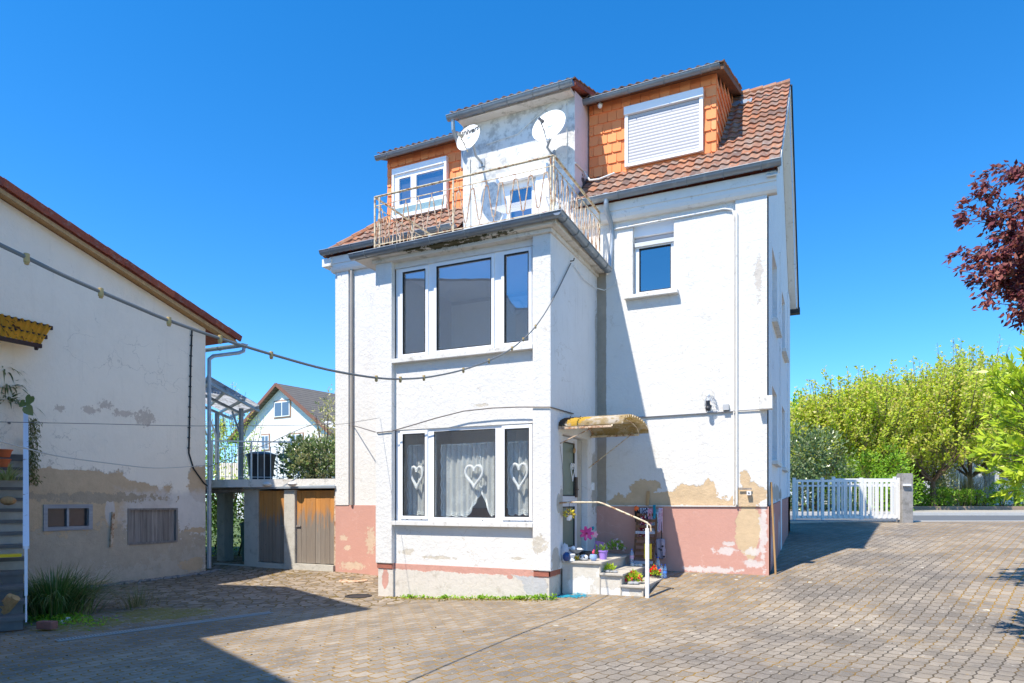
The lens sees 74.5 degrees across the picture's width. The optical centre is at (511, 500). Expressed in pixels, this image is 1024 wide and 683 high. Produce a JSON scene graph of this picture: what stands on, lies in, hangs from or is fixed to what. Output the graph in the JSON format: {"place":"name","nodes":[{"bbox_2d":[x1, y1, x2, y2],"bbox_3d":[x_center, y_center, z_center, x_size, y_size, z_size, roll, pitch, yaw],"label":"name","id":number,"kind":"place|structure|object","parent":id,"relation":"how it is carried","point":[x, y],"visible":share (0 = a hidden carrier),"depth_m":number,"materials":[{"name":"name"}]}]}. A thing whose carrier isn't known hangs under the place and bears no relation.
{"place":"outdoors","nodes":[
{"label":"outdoors","id":0,"kind":"place"},
{"bbox_2d":[205,532,241,555],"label":"garden grass","id":1,"kind":"structure","parent":0,"point":[235,552],"depth_m":24.49,"materials":[{"name":"plant"}]},
{"bbox_2d":[205,469,243,552],"bbox_3d":[-9.376,0.604,21.182,2.470,3.411,2.404,0,0,-25],"label":"hedge bush","id":2,"kind":"object","parent":1,"relation":"on","point":[216,520],"visible":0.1,"depth_m":21.17,"materials":[{"name":"green plant"}]},
{"bbox_2d":[205,463,247,556],"bbox_3d":[-8.293,0.426,19.871,2.849,3.129,2.934,0,0,-15],"label":"hedge bush","id":3,"kind":"object","parent":1,"relation":"on","point":[239,515],"visible":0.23,"depth_m":19.77,"materials":[{"name":"green plant"}]},
{"bbox_2d":[205,420,262,529],"bbox_3d":[-12.776,-0.995,30.102,3.392,5.475,3.077,0,0,-31],"label":"yellow green tree","id":4,"kind":"object","parent":1,"relation":"on","point":[233,454],"visible":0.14,"depth_m":30.34,"materials":[{"name":"green plant"}]},
{"bbox_2d":[205,383,265,512],"bbox_3d":[-11.197,-1.486,26.121,2.958,6.386,3.662,0,0,-7],"label":"bare branch tree","id":5,"kind":"object","parent":1,"relation":"on","point":[222,432],"visible":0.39,"depth_m":26.22,"materials":[{"name":"green plant"}]},
{"bbox_2d":[205,504,242,531],"bbox_3d":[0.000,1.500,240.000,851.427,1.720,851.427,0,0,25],"label":"terrain","id":6,"kind":"structure","parent":0,"point":[235,530],"depth_m":51.34,"materials":[{"name":"green plant"}]},
{"bbox_2d":[229,383,334,517],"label":"distant house","id":7,"kind":"structure","parent":6,"relation":"on","point":[280,404],"depth_m":60.15,"materials":[{"name":"white paint"}]},
{"bbox_2d":[261,434,269,450],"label":"window","id":8,"kind":"structure","parent":7,"relation":"in","point":[265,437],"depth_m":60.94,"materials":[{"name":"white plastic"}]},
{"bbox_2d":[274,399,290,418],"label":"window","id":9,"kind":"structure","parent":7,"relation":"in","point":[282,408],"depth_m":59.71,"materials":[{"name":"white plastic"}]},
{"bbox_2d":[0,521,1023,682],"bbox_3d":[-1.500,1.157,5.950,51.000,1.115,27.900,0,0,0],"label":"paved yard","id":10,"kind":"structure","parent":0,"point":[814,593],"depth_m":8.58,"materials":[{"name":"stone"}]},
{"bbox_2d":[0,401,28,631],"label":"outdoor stair","id":11,"kind":"object","parent":10,"relation":"on","point":[14,528],"visible":0.97,"depth_m":9.95,"materials":[{"name":"concrete"}]},
{"bbox_2d":[0,449,12,457],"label":"flower pot","id":12,"kind":"object","parent":11,"relation":"on","point":[5,453],"visible":1,"depth_m":11.24,"materials":[{"name":"ceramic"}]},
{"bbox_2d":[0,496,16,504],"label":"field stone","id":13,"kind":"object","parent":11,"relation":"on","point":[7,500],"visible":1,"depth_m":10.43,"materials":[{"name":"brown stone"}]},
{"bbox_2d":[1,595,20,614],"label":"split log","id":14,"kind":"object","parent":11,"relation":"on","point":[11,604],"visible":1,"depth_m":8.98,"materials":[{"name":"brown wood"}]},
{"bbox_2d":[0,366,41,415],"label":"yucca palm","id":15,"kind":"object","parent":11,"relation":"on","point":[10,399],"visible":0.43,"depth_m":11.99,"materials":[{"name":"green plant"}]},
{"bbox_2d":[0,463,47,480],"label":"spider plant","id":16,"kind":"object","parent":11,"relation":"on","point":[8,475],"visible":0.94,"depth_m":10.75,"materials":[{"name":"green plant"}]},
{"bbox_2d":[19,394,34,415],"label":"philodendron","id":17,"kind":"object","parent":11,"relation":"on","point":[28,409],"visible":1,"depth_m":11.41,"materials":[{"name":"green plant"}]},
{"bbox_2d":[28,417,45,486],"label":"trailing plant","id":18,"kind":"object","parent":11,"relation":"hanging from","point":[32,467],"visible":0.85,"depth_m":11.90,"materials":[{"name":"green plant"}]},
{"bbox_2d":[36,620,57,629],"bbox_3d":[-6.140,1.640,8.892,0.220,0.100,0.120,0,0,8],"label":"brick","id":19,"kind":"object","parent":10,"relation":"on","point":[47,624],"visible":1,"depth_m":8.84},
{"bbox_2d":[25,611,123,630],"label":"weeds","id":20,"kind":"object","parent":10,"relation":"on","point":[59,617],"visible":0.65,"depth_m":9.55,"materials":[{"name":"green plant"}]},
{"bbox_2d":[0,561,161,621],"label":"grass clump","id":21,"kind":"object","parent":10,"relation":"on","point":[55,595],"visible":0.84,"depth_m":9.92,"materials":[{"name":"plant"}]},
{"bbox_2d":[0,176,247,587],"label":"old barn","id":22,"kind":"structure","parent":10,"relation":"on","point":[105,363],"depth_m":13.65,"materials":[{"name":"paint"}]},
{"bbox_2d":[0,314,52,349],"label":"yellow canopy","id":23,"kind":"object","parent":22,"relation":"attached to","point":[21,331],"visible":1,"depth_m":12.01,"materials":[{"name":"plastic"}]},
{"bbox_2d":[43,504,92,530],"bbox_3d":[-8.809,0.322,13.127,0.550,0.501,0.929,0,0,25],"label":"window","id":24,"kind":"structure","parent":22,"relation":"in","point":[56,517],"depth_m":13.02,"materials":[{"name":"white glass"}]},
{"bbox_2d":[0,441,204,467],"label":"slack wire","id":25,"kind":"object","parent":22,"relation":"attached to","point":[87,460],"visible":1,"depth_m":9.25,"materials":[{"name":"metal"}]},
{"bbox_2d":[100,581,187,610],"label":"grass clump","id":26,"kind":"object","parent":10,"relation":"on","point":[137,602],"visible":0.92,"depth_m":10.79,"materials":[{"name":"plant"}]},
{"bbox_2d":[77,568,221,587],"bbox_3d":[-7.628,1.673,14.532,0.403,0.125,3.435,0,0,25],"label":"rubble","id":27,"kind":"object","parent":10,"relation":"on","point":[176,576],"visible":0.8,"depth_m":14.69,"materials":[{"name":"stone"}]},
{"bbox_2d":[54,611,272,641],"bbox_3d":[-4.625,1.705,9.258,0.122,0.014,2.813,0,0,42],"label":"drain channel","id":28,"kind":"object","parent":10,"relation":"on","point":[152,627],"visible":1,"depth_m":9.08,"materials":[{"name":"metal"}]},
{"bbox_2d":[239,521,243,560],"bbox_3d":[-6.986,1.070,18.144,0.691,1.100,0.691,0,0,25],"label":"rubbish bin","id":29,"kind":"object","parent":10,"relation":"on","point":[241,524],"visible":0.19,"depth_m":17.91,"materials":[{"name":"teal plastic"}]},
{"bbox_2d":[205,479,334,565],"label":"raised terrace","id":30,"kind":"structure","parent":10,"relation":"on","point":[224,490],"depth_m":18.11,"materials":[{"name":"concrete"}]},
{"bbox_2d":[219,463,237,479],"bbox_3d":[-8.788,-0.850,21.020,0.736,0.660,0.080,0,0,0],"label":"picket fence","id":31,"kind":"object","parent":30,"relation":"on","point":[228,469],"visible":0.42,"depth_m":20.99,"materials":[{"name":"white paint"}]},
{"bbox_2d":[205,377,259,479],"bbox_3d":[-7.966,-1.750,18.762,1.485,2.459,5.751,0,0,-29],"label":"terrace canopy","id":32,"kind":"object","parent":30,"relation":"on","point":[230,401],"visible":0.75,"depth_m":18.57,"materials":[{"name":"plastic"}]},
{"bbox_2d":[245,451,276,478],"bbox_3d":[-6.558,-0.905,17.600,0.778,0.770,0.778,0,0,25],"label":"rain barrel","id":33,"kind":"object","parent":30,"relation":"on","point":[261,464],"visible":0.74,"depth_m":17.33,"materials":[{"name":"black plastic"}]},
{"bbox_2d":[211,440,327,479],"bbox_3d":[-6.144,-1.018,17.140,2.822,0.995,0.050,0,0,-13],"label":"terrace railing","id":34,"kind":"object","parent":30,"relation":"on","point":[250,446],"visible":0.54,"depth_m":17.00,"materials":[{"name":"metal"}]},
{"bbox_2d":[274,432,334,478],"bbox_3d":[-5.888,-1.064,19.427,2.177,1.911,2.190,0,0,-24],"label":"evergreen shrub","id":35,"kind":"object","parent":30,"relation":"on","point":[281,445],"visible":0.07,"depth_m":19.08,"materials":[{"name":"green plant"}]},
{"bbox_2d":[279,433,334,478],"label":"rhododendron","id":36,"kind":"object","parent":30,"relation":"on","point":[313,449],"visible":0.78,"depth_m":16.83,"materials":[{"name":"green plant"}]},
{"bbox_2d":[305,384,334,478],"bbox_3d":[-4.926,-1.640,18.090,1.445,3.014,1.261,0,0,-36],"label":"evergreen shrub","id":37,"kind":"object","parent":30,"relation":"on","point":[323,420],"visible":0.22,"depth_m":18.00,"materials":[{"name":"green plant"}]},
{"bbox_2d":[243,484,335,571],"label":"garden shed","id":38,"kind":"structure","parent":10,"relation":"on","point":[289,527],"depth_m":16.06,"materials":[{"name":"grey concrete"}]},
{"bbox_2d":[259,491,283,562],"bbox_3d":[-5.839,0.630,16.389,0.848,1.740,0.060,0,0,25],"label":"door","id":39,"kind":"structure","parent":38,"relation":"in","point":[271,503],"depth_m":16.39,"materials":[{"name":"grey wood"}]},
{"bbox_2d":[296,490,333,563],"bbox_3d":[-4.622,0.620,15.818,1.150,1.719,0.060,0,0,25],"label":"door","id":40,"kind":"structure","parent":38,"relation":"in","point":[315,509],"depth_m":15.82,"materials":[{"name":"brown wood"}]},
{"bbox_2d":[345,594,371,597],"bbox_3d":[-2.757,1.713,12.084,0.480,0.024,0.480,0,0,25],"label":"manhole cover","id":41,"kind":"object","parent":10,"relation":"on","point":[358,595],"visible":0.99,"depth_m":12.09,"materials":[{"name":"metal"}]},
{"bbox_2d":[384,596,543,601],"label":"moss tufts","id":42,"kind":"object","parent":10,"relation":"on","point":[475,599],"visible":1,"depth_m":11.25,"materials":[{"name":"plant"}]},
{"bbox_2d":[400,593,556,599],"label":"wall weeds","id":43,"kind":"object","parent":10,"relation":"on","point":[519,597],"depth_m":11.12,"materials":[{"name":"green plant"}]},
{"bbox_2d":[318,59,799,598],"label":"residential house","id":44,"kind":"structure","parent":10,"relation":"on","point":[674,211],"depth_m":12.17,"materials":[{"name":"paint"}]},
{"bbox_2d":[13,418,376,425],"bbox_3d":[-3.763,-1.121,9.234,0.008,0.739,6.319,0,0,26],"label":"clothes line","id":45,"kind":"object","parent":44,"relation":"attached to","point":[172,425],"visible":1,"depth_m":8.14,"materials":[{"name":"metal"}]},
{"bbox_2d":[407,444,423,514],"bbox_3d":[-1.731,-0.366,12.218,0.410,1.320,0.064,0,0,25],"label":"lace curtain","id":46,"kind":"object","parent":44,"relation":"hanging from","point":[415,497],"visible":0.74,"depth_m":12.24,"materials":[{"name":"white fabric"}]},
{"bbox_2d":[410,466,423,489],"bbox_3d":[-1.710,-0.717,12.101,0.305,1.051,0.058,0,0,25],"label":"heart decoration","id":47,"kind":"object","parent":44,"relation":"hanging from","point":[416,485],"visible":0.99,"depth_m":12.08},
{"bbox_2d":[348,406,573,432],"bbox_3d":[-1.907,-1.504,12.796,6.628,0.582,1.775,0,0,38],"label":"house cable","id":48,"kind":"object","parent":44,"relation":"attached to","point":[472,410],"visible":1,"depth_m":11.25,"materials":[{"name":"metal"}]},
{"bbox_2d":[440,443,482,516],"bbox_3d":[-0.883,-0.355,11.821,0.860,1.312,0.064,0,0,25],"label":"lace curtain","id":49,"kind":"object","parent":44,"relation":"hanging from","point":[460,495],"visible":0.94,"depth_m":11.84,"materials":[{"name":"white fabric"}]},
{"bbox_2d":[391,423,532,527],"bbox_3d":[-0.865,-0.415,11.478,2.727,1.694,0.210,0,0,25],"label":"window","id":50,"kind":"structure","parent":44,"relation":"in","point":[429,518],"depth_m":11.53,"materials":[{"name":"white plastic"}]},
{"bbox_2d":[391,246,532,363],"bbox_3d":[-0.865,-3.294,11.478,2.727,1.704,0.210,0,0,25],"label":"window","id":51,"kind":"structure","parent":44,"relation":"in","point":[498,344],"depth_m":11.45,"materials":[{"name":"white plastic"}]},
{"bbox_2d":[457,125,484,167],"bbox_3d":[-0.845,-7.146,13.424,0.499,0.576,0.957,0,0,6],"label":"satellite dish","id":52,"kind":"object","parent":44,"relation":"attached to","point":[468,137],"visible":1,"depth_m":13.30,"materials":[{"name":"beige paint"}]},
{"bbox_2d":[464,464,483,488],"bbox_3d":[-0.655,-0.721,11.606,0.388,1.042,0.058,0,0,25],"label":"heart decoration","id":53,"kind":"object","parent":44,"relation":"hanging from","point":[474,469],"visible":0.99,"depth_m":11.59},
{"bbox_2d":[479,441,494,516],"bbox_3d":[-0.428,-0.371,11.604,0.312,1.300,0.058,0,0,25],"label":"lace curtain","id":54,"kind":"object","parent":44,"relation":"hanging from","point":[488,466],"visible":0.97,"depth_m":11.58,"materials":[{"name":"white fabric"}]},
{"bbox_2d":[507,440,527,515],"bbox_3d":[0.123,-0.378,11.348,0.444,1.271,0.065,0,0,25],"label":"lace curtain","id":55,"kind":"object","parent":44,"relation":"hanging from","point":[517,499],"visible":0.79,"depth_m":11.37,"materials":[{"name":"white fabric"}]},
{"bbox_2d":[510,462,527,490],"bbox_3d":[0.121,-0.701,11.241,0.358,1.083,0.058,0,0,25],"label":"heart decoration","id":56,"kind":"object","parent":44,"relation":"hanging from","point":[518,466],"visible":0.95,"depth_m":11.22},
{"bbox_2d":[496,162,548,220],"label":"balcony door","id":57,"kind":"structure","parent":44,"relation":"in","point":[539,173],"depth_m":13.51,"materials":[{"name":"white plastic"}]},
{"bbox_2d":[490,196,557,222],"bbox_3d":[0.216,-4.851,11.804,1.068,0.793,0.762,0,0,25],"label":"clothes airer","id":58,"kind":"object","parent":44,"relation":"on","point":[527,203],"visible":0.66,"depth_m":11.79,"materials":[{"name":"white plastic"}]},
{"bbox_2d":[532,110,565,159],"bbox_3d":[0.657,-7.072,12.801,0.572,0.744,0.787,0,0,-16],"label":"satellite dish","id":59,"kind":"object","parent":44,"relation":"attached to","point":[549,126],"visible":1,"depth_m":12.78,"materials":[{"name":"metal"}]},
{"bbox_2d":[563,436,580,554],"bbox_3d":[0.917,-0.060,11.850,0.421,2.080,1.250,0,0,25],"label":"entrance door","id":60,"kind":"structure","parent":44,"relation":"in","point":[572,489],"depth_m":11.84,"materials":[{"name":"paint"}]},
{"bbox_2d":[558,414,648,467],"bbox_3d":[1.590,-1.019,11.490,1.096,0.852,1.672,0,0,25],"label":"door canopy","id":61,"kind":"object","parent":44,"relation":"attached to","point":[624,425],"visible":1,"depth_m":11.54,"materials":[{"name":"beige paint"}]},
{"bbox_2d":[624,219,678,300],"bbox_3d":[2.608,-4.446,12.464,0.986,1.417,0.420,0,0,25],"label":"window","id":62,"kind":"structure","parent":44,"relation":"in","point":[658,234],"depth_m":12.48,"materials":[{"name":"white plastic"}]},
{"bbox_2d":[701,389,714,410],"bbox_3d":[3.449,-1.770,11.840,0.228,0.385,0.233,0,0,25],"label":"globe wall lamp","id":63,"kind":"object","parent":44,"relation":"attached to","point":[707,395],"visible":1,"depth_m":11.78,"materials":[{"name":"glass"}]},
{"bbox_2d":[759,395,772,409],"bbox_3d":[4.309,-1.663,11.427,0.220,0.230,0.150,0,0,25],"label":"junction box","id":64,"kind":"object","parent":44,"relation":"attached to","point":[765,402],"visible":1,"depth_m":11.36,"materials":[{"name":"plastic"}]},
{"bbox_2d":[772,317,781,337],"bbox_3d":[5.087,-4.040,13.189,0.310,1.420,1.420,0,0,25],"label":"window","id":65,"kind":"structure","parent":44,"relation":"in","point":[775,321],"depth_m":12.94,"materials":[{"name":"white plastic"}]},
{"bbox_3d":[2.500,0.180,12.338,0.511,0.050,0.030,0,0,25],"label":"hook rail","id":66,"kind":"object","parent":44,"relation":"attached to","visible":0},
{"bbox_2d":[658,508,662,532],"bbox_3d":[2.695,0.353,12.195,0.089,0.447,0.057,0,0,25],"label":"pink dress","id":67,"kind":"object","parent":66,"relation":"hanging from","point":[660,516],"visible":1,"depth_m":12.19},
{"bbox_2d":[557,493,651,597],"bbox_3d":[1.483,0.708,10.802,1.521,1.665,0.227,0,0,17],"label":"handrail","id":68,"kind":"object","parent":10,"relation":"on","point":[559,502],"visible":0.99,"depth_m":10.51,"materials":[{"name":"metal"}]},
{"bbox_2d":[562,553,662,596],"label":"entrance steps","id":69,"kind":"structure","parent":10,"relation":"on","point":[588,576],"depth_m":10.98,"materials":[{"name":"stone"}]},
{"bbox_2d":[569,546,583,560],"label":"stacked bowls","id":70,"kind":"object","parent":69,"relation":"on","point":[572,549],"visible":0.98,"depth_m":11.08,"materials":[{"name":"ceramic"}]},
{"bbox_2d":[580,526,597,540],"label":"pinwheel flower","id":71,"kind":"object","parent":69,"relation":"on","point":[586,533],"visible":0.97,"depth_m":11.75,"materials":[{"name":"pink plastic"}]},
{"bbox_2d":[605,538,626,550],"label":"potted plant","id":72,"kind":"object","parent":69,"relation":"on","point":[613,544],"visible":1,"depth_m":12.38,"materials":[{"name":"green plant"}]},
{"bbox_2d":[625,569,644,581],"bbox_3d":[1.974,1.212,10.912,0.316,0.236,0.350,0,0,-37],"label":"primrose","id":73,"kind":"object","parent":69,"relation":"on","point":[634,575],"visible":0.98,"depth_m":10.88,"materials":[{"name":"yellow plant"}]},
{"bbox_2d":[633,513,656,565],"bbox_3d":[2.413,0.699,12.197,0.395,0.931,0.299,0,0,25],"label":"slatted chair","id":74,"kind":"object","parent":69,"relation":"on","point":[643,538],"visible":0.88,"depth_m":12.18,"materials":[{"name":"brown wood"}]},
{"bbox_2d":[770,482,776,573],"bbox_3d":[4.502,0.475,11.596,0.112,1.592,0.035,0,0,40],"label":"wooden pole","id":75,"kind":"object","parent":10,"relation":"on","point":[773,528],"visible":1,"depth_m":11.58,"materials":[{"name":"brown wood"}]},
{"bbox_2d":[896,473,912,522],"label":"gate pillar","id":76,"kind":"structure","parent":10,"relation":"on","point":[906,497],"depth_m":19.14,"materials":[{"name":"concrete"}]},
{"bbox_2d":[792,478,899,519],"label":"yard gate","id":77,"kind":"structure","parent":76,"relation":"attached to","point":[795,486],"depth_m":19.27,"materials":[{"name":"metal"}]},
{"bbox_2d":[832,477,895,515],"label":"yard gate","id":78,"kind":"structure","parent":76,"relation":"attached to","point":[894,500],"depth_m":19.81,"materials":[{"name":"metal"}]},
{"bbox_2d":[941,159,1023,333],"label":"purple plum tree","id":79,"kind":"object","parent":10,"relation":"on","point":[1006,276],"visible":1,"depth_m":8.77,"materials":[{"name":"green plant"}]},
{"bbox_2d":[964,330,1023,503],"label":"tree","id":80,"kind":"object","parent":10,"relation":"on","point":[1009,400],"visible":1,"depth_m":7.01,"materials":[{"name":"green plant"}]},
{"bbox_2d":[0,0,1023,501],"label":"sky","id":81,"kind":"structure","parent":0,"point":[215,147],"materials":[{"name":"blue"}]},
{"bbox_2d":[790,504,1021,509],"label":"garden soil","id":82,"kind":"structure","parent":0,"point":[799,505],"depth_m":35.90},
{"bbox_2d":[790,384,883,508],"bbox_3d":[15.633,-2.617,34.933,6.511,6.449,6.172,0,0,25],"label":"cherry tree","id":83,"kind":"object","parent":82,"relation":"on","point":[854,443],"visible":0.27,"depth_m":33.47,"materials":[{"name":"green plant"}]},
{"bbox_2d":[845,359,958,488],"bbox_3d":[20.629,-3.514,36.531,6.235,8.239,6.398,0,0,25],"label":"cherry tree","id":84,"kind":"object","parent":82,"relation":"on","point":[917,392],"visible":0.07,"depth_m":35.05,"materials":[{"name":"green plant"}]},
{"bbox_2d":[913,484,928,505],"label":"hedge bush","id":85,"kind":"object","parent":82,"relation":"on","point":[918,495],"visible":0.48,"depth_m":34.96,"materials":[{"name":"green plant"}]},
{"bbox_2d":[915,487,946,505],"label":"hedge bush","id":86,"kind":"object","parent":82,"relation":"on","point":[929,500],"visible":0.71,"depth_m":35.05,"materials":[{"name":"green plant"}]},
{"bbox_2d":[910,443,958,505],"bbox_3d":[22.311,-1.153,36.074,2.680,4.540,2.880,0,0,-23],"label":"bush","id":87,"kind":"object","parent":82,"relation":"on","point":[940,480],"visible":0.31,"depth_m":35.43,"materials":[{"name":"green plant"}]},
{"bbox_2d":[866,351,1009,505],"bbox_3d":[21.732,-3.546,35.009,6.747,8.303,6.929,0,0,25],"label":"cherry tree","id":88,"kind":"object","parent":82,"relation":"on","point":[969,398],"visible":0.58,"depth_m":33.47,"materials":[{"name":"green plant"}]},
{"bbox_2d":[936,486,962,505],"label":"hedge bush","id":89,"kind":"object","parent":82,"relation":"on","point":[946,492],"visible":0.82,"depth_m":34.97,"materials":[{"name":"green plant"}]},
{"bbox_2d":[909,334,1022,483],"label":"cherry tree","id":90,"kind":"object","parent":82,"relation":"on","point":[981,360],"visible":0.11,"depth_m":36.06,"materials":[{"name":"green plant"}]},
{"bbox_2d":[923,457,1010,504],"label":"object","id":91,"kind":"structure","parent":82,"relation":"on","point":[994,478],"depth_m":41.00,"materials":[{"name":"white plastic"}]},
{"bbox_2d":[939,469,996,505],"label":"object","id":92,"kind":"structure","parent":82,"relation":"on","point":[966,480],"depth_m":35.77,"materials":[{"name":"plant"}]},
{"bbox_2d":[913,506,1023,509],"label":"garden kerb wall","id":93,"kind":"structure","parent":82,"relation":"on","point":[968,507],"depth_m":34.70,"materials":[{"name":"concrete"}]},
{"bbox_2d":[955,487,986,505],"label":"hedge bush","id":94,"kind":"object","parent":82,"relation":"on","point":[969,498],"visible":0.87,"depth_m":35.11,"materials":[{"name":"green plant"}]},
{"bbox_2d":[949,363,1023,505],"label":"cherry tree","id":95,"kind":"object","parent":82,"relation":"on","point":[979,462],"visible":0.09,"depth_m":36.02,"materials":[{"name":"green plant"}]},
{"bbox_2d":[973,487,1003,505],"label":"hedge bush","id":96,"kind":"object","parent":82,"relation":"on","point":[987,499],"visible":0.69,"depth_m":35.12,"materials":[{"name":"green plant"}]},
{"bbox_2d":[989,478,1017,505],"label":"hedge bush","id":97,"kind":"object","parent":82,"relation":"on","point":[1002,486],"visible":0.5,"depth_m":35.19,"materials":[{"name":"green plant"}]},
{"bbox_2d":[1007,485,1023,505],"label":"hedge bush","id":98,"kind":"object","parent":82,"relation":"on","point":[1014,497],"visible":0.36,"depth_m":35.17,"materials":[{"name":"green plant"}]},
{"bbox_2d":[790,515,1023,520],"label":"road","id":99,"kind":"structure","parent":0,"point":[968,517],"depth_m":22.74,"materials":[{"name":"asphalt"}]},
{"bbox_2d":[790,521,945,522],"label":"road edge stones","id":100,"kind":"object","parent":99,"relation":"on","point":[852,521],"depth_m":19.78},
{"bbox_2d":[790,512,1023,514],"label":"kerb","id":101,"kind":"structure","parent":99,"relation":"on","point":[959,513],"depth_m":27.50,"materials":[{"name":"concrete"}]},
{"bbox_2d":[790,510,1023,511],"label":"pavement","id":102,"kind":"structure","parent":0,"point":[944,511],"depth_m":30.01,"materials":[{"name":"concrete"}]},
{"bbox_2d":[790,419,859,511],"bbox_3d":[13.754,-1.241,31.064,4.515,5.075,4.435,0,0,25],"label":"laurel shrub","id":103,"kind":"object","parent":102,"relation":"on","point":[807,444],"visible":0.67,"depth_m":30.39,"materials":[{"name":"green plant"}]},
{"bbox_2d":[820,452,880,510],"bbox_3d":[16.066,-0.662,31.983,2.874,3.392,3.034,0,0,25],"label":"conifer shrub","id":104,"kind":"object","parent":102,"relation":"on","point":[857,493],"visible":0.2,"depth_m":31.77,"materials":[{"name":"green plant"}]},
{"bbox_2d":[790,365,927,509],"bbox_3d":[17.346,-3.114,34.151,6.441,7.440,6.202,0,0,-18],"label":"cherry tree","id":105,"kind":"object","parent":102,"relation":"on","point":[868,403],"visible":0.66,"depth_m":32.42,"materials":[{"name":"green plant"}]},
{"bbox_2d":[848,442,924,510],"bbox_3d":[17.460,-0.822,31.645,3.107,3.847,3.001,0,0,-20],"label":"hedge shrub","id":106,"kind":"object","parent":102,"relation":"on","point":[881,472],"visible":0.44,"depth_m":31.39,"materials":[{"name":"green plant"}]},
{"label":"bag straps","id":107,"kind":"object","parent":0,"visible":0},
{"bbox_2d":[652,539,665,558],"bbox_3d":[2.662,0.875,12.189,0.242,0.374,0.057,0,0,25],"label":"dotted bag","id":108,"kind":"object","parent":107,"relation":"hanging from","point":[660,550],"visible":0.78,"depth_m":12.18,"materials":[{"name":"fabric"}]},
{"bbox_3d":[1.033,-4.111,11.487,0.078,0.051,0.020,0,0,25],"label":"wall hook","id":109,"kind":"object","parent":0,"visible":0},
{"bbox_2d":[0,243,570,382],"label":"festoon cable","id":110,"kind":"object","parent":109,"relation":"hanging from","point":[27,259],"visible":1,"depth_m":4.72,"materials":[{"name":"grey rubber"}]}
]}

